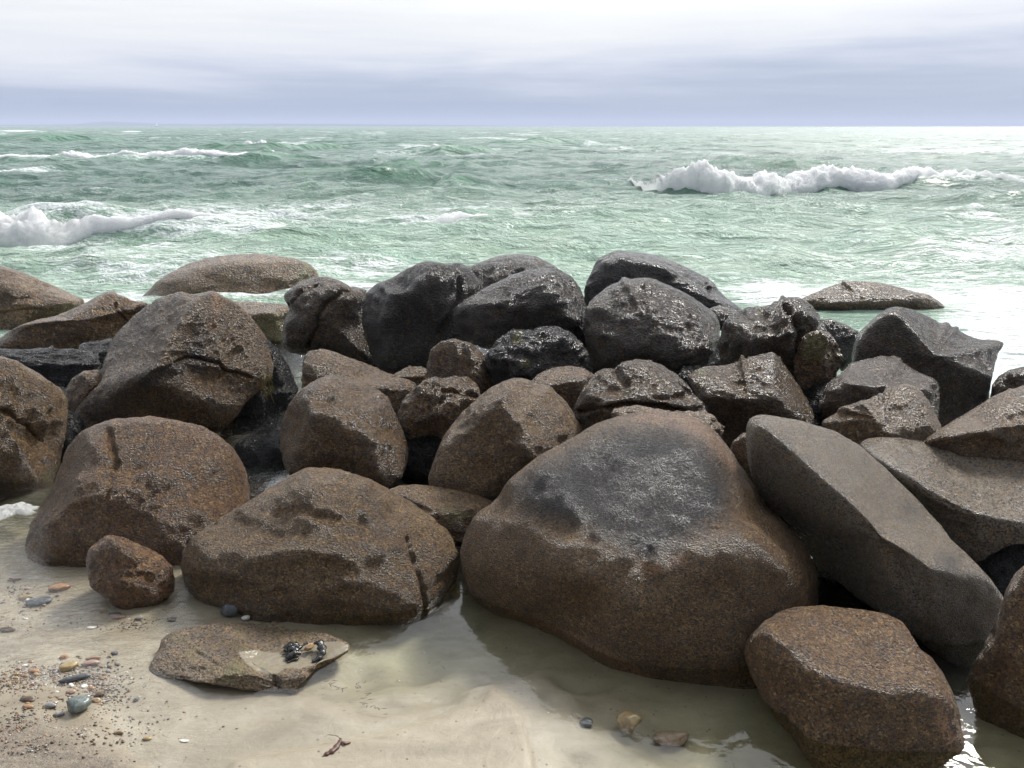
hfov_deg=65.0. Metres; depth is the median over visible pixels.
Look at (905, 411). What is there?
pointed boulder
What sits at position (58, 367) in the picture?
slate slab
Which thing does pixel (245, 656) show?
flat stone
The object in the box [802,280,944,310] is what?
shore boulder
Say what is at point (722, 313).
boulder
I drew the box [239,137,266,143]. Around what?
breaking wave
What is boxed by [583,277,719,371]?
boulder
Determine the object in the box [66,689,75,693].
pebble
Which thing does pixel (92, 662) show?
pebble
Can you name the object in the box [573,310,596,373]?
boulder
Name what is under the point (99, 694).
pebble
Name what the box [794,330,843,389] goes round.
quartz boulder
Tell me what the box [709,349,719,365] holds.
boulder
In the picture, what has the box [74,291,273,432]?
angular boulder
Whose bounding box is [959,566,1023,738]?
boulder
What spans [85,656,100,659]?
pebble
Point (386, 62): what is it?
sky
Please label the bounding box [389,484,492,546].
boulder
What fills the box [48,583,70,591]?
pebble
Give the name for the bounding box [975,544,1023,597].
boulder
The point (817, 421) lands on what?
boulder
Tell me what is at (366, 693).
seaweed scraps
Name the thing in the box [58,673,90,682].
pebble
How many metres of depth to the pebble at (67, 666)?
2.56 m
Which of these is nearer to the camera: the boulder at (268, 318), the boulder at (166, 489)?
the boulder at (166, 489)
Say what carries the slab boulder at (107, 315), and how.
on the sand
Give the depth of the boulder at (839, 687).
2.27 m
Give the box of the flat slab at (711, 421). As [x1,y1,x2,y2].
[611,405,723,436]
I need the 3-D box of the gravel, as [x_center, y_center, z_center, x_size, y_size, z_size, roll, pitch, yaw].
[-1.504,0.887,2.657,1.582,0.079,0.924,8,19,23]
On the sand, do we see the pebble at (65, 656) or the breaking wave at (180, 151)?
the pebble at (65, 656)
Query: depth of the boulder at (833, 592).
3.04 m
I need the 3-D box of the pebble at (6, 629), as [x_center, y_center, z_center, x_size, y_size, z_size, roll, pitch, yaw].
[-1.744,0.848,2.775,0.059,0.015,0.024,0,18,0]
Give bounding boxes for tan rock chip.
[304,643,313,650]
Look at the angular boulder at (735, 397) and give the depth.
3.88 m
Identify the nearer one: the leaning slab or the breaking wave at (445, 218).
the leaning slab
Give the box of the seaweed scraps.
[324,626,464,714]
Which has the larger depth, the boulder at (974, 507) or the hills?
the hills
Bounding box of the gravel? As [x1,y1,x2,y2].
[0,564,237,766]
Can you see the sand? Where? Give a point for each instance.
(498, 691)
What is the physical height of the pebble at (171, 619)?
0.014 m
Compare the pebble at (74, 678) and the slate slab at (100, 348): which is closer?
the pebble at (74, 678)
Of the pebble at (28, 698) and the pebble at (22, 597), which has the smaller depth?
the pebble at (28, 698)
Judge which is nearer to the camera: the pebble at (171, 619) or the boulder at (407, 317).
the pebble at (171, 619)
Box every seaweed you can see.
[259,369,274,401]
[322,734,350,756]
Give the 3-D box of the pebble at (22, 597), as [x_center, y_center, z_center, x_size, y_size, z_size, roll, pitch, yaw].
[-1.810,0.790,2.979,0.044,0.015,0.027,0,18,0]
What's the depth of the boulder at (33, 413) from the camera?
3.95 m
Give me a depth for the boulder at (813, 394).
4.12 m
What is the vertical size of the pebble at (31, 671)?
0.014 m
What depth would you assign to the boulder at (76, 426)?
4.25 m
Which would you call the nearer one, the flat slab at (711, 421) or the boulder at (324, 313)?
the flat slab at (711, 421)
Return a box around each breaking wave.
[0,146,275,157]
[0,190,219,247]
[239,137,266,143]
[370,206,533,223]
[615,134,1023,195]
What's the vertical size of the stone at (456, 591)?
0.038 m
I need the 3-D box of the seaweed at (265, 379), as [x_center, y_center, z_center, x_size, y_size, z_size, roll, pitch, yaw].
[-1.424,0.001,4.661,0.087,0.219,0.153,-5,19,-16]
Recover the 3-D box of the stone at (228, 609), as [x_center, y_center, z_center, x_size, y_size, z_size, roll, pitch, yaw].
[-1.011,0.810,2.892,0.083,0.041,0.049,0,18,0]
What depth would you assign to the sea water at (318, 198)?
15.70 m
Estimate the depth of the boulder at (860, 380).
3.90 m
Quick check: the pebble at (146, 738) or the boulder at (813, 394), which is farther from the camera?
the boulder at (813, 394)
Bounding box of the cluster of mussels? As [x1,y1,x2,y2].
[282,640,326,662]
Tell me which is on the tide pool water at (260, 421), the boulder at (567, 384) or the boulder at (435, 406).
the boulder at (567, 384)
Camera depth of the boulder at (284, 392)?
4.89 m
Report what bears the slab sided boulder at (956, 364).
in the sea water at (318, 198)
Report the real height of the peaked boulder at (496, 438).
0.584 m
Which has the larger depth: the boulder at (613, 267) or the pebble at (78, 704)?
the boulder at (613, 267)
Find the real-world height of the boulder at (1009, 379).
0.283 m
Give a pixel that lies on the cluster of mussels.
(294, 648)
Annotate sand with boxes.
[0,345,1023,767]
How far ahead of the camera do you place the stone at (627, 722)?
2.36 m
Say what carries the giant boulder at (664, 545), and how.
on the sand
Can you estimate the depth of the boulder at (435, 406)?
3.99 m
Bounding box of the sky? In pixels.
[0,0,1023,125]
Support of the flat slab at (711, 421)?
on the giant boulder at (664, 545)
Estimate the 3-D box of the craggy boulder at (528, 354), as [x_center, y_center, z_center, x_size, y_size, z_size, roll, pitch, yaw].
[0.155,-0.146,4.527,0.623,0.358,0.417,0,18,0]
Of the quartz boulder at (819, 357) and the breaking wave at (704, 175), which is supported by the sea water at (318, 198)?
the breaking wave at (704, 175)
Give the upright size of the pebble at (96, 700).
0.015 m
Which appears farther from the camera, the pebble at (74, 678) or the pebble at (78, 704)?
the pebble at (74, 678)
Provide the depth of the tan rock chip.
2.62 m
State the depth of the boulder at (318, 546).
2.90 m
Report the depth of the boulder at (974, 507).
3.17 m
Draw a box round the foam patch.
[0,502,39,519]
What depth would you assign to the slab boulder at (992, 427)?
3.39 m
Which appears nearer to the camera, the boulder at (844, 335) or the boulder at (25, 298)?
the boulder at (844, 335)
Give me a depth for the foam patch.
3.61 m
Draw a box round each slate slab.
[0,345,100,387]
[78,338,112,368]
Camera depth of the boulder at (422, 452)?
3.94 m
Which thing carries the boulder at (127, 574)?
on the sand
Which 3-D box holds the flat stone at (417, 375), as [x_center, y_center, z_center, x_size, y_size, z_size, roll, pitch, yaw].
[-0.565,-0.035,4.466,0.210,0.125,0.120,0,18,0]
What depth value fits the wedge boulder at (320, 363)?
4.25 m
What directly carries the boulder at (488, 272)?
in the sea water at (318, 198)
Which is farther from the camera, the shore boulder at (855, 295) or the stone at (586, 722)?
the shore boulder at (855, 295)
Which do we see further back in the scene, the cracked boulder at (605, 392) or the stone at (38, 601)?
the cracked boulder at (605, 392)
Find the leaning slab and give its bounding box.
[746,415,1002,669]
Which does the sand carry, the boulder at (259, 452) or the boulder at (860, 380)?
the boulder at (259, 452)
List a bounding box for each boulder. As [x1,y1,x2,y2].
[0,266,83,329]
[0,291,147,349]
[0,356,67,493]
[25,416,249,566]
[56,410,86,473]
[65,370,100,411]
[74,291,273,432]
[86,535,174,609]
[143,253,318,295]
[180,467,458,625]
[221,339,297,435]
[233,301,288,348]
[234,428,289,495]
[280,375,408,487]
[282,277,373,365]
[301,349,416,416]
[362,261,482,374]
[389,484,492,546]
[397,376,480,438]
[400,435,441,484]
[427,339,493,394]
[428,378,581,500]
[453,268,585,348]
[460,411,818,688]
[467,254,557,288]
[485,326,593,384]
[532,366,593,410]
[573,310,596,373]
[573,359,705,431]
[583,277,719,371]
[584,250,741,310]
[674,363,701,395]
[688,352,814,448]
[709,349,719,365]
[710,305,736,330]
[717,295,826,384]
[730,433,755,486]
[744,605,974,767]
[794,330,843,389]
[801,376,836,426]
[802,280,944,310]
[811,557,876,611]
[813,412,820,426]
[818,356,939,418]
[821,319,858,370]
[822,384,941,444]
[852,307,1003,426]
[860,437,1023,561]
[924,385,1023,461]
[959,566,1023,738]
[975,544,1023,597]
[990,367,1023,397]
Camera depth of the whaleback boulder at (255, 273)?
8.02 m
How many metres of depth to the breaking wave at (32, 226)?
11.58 m
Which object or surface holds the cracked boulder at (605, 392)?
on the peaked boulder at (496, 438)
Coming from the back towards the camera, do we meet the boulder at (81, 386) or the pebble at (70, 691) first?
the boulder at (81, 386)
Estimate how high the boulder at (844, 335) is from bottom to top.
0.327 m
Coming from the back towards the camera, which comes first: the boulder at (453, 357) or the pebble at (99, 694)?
the boulder at (453, 357)
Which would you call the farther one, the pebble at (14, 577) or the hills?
the hills
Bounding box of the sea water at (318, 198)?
[0,126,1023,397]
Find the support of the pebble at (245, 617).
on the sand
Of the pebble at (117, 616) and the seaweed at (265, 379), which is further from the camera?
the seaweed at (265, 379)
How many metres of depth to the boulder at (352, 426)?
3.71 m
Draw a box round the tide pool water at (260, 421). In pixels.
[0,342,488,751]
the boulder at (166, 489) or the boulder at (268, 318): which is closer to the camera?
the boulder at (166, 489)
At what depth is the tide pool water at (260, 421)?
4.54 m
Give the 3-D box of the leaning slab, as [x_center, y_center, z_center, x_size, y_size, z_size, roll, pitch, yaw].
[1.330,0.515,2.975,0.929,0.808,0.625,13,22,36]
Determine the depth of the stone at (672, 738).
2.38 m
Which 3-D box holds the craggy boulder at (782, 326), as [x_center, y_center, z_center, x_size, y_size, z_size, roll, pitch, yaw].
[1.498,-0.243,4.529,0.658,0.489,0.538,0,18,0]
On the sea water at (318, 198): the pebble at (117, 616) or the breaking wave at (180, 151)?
the breaking wave at (180, 151)
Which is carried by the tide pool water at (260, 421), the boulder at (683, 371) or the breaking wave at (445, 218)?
the boulder at (683, 371)
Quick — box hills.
[0,122,482,125]
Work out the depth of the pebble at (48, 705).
2.38 m
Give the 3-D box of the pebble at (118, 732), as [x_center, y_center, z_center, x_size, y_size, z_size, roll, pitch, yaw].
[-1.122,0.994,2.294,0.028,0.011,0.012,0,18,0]
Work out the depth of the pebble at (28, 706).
2.38 m
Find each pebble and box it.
[0,626,15,631]
[8,576,20,579]
[18,594,29,599]
[20,696,35,701]
[22,704,33,708]
[28,669,38,673]
[44,702,56,708]
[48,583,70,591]
[54,711,64,716]
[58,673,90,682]
[59,654,67,658]
[59,661,78,671]
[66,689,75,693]
[66,695,91,713]
[81,659,100,666]
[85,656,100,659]
[91,697,100,702]
[94,691,104,697]
[111,614,124,618]
[114,730,123,734]
[142,736,151,740]
[167,617,176,621]
[241,615,249,620]
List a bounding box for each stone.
[26,596,52,606]
[149,622,349,693]
[220,603,239,615]
[394,365,428,385]
[448,588,466,595]
[579,717,592,727]
[616,711,641,733]
[653,731,688,745]
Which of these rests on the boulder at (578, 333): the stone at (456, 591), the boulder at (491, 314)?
the boulder at (491, 314)
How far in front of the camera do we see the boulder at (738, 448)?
3.26 m
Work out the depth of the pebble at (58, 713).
2.35 m

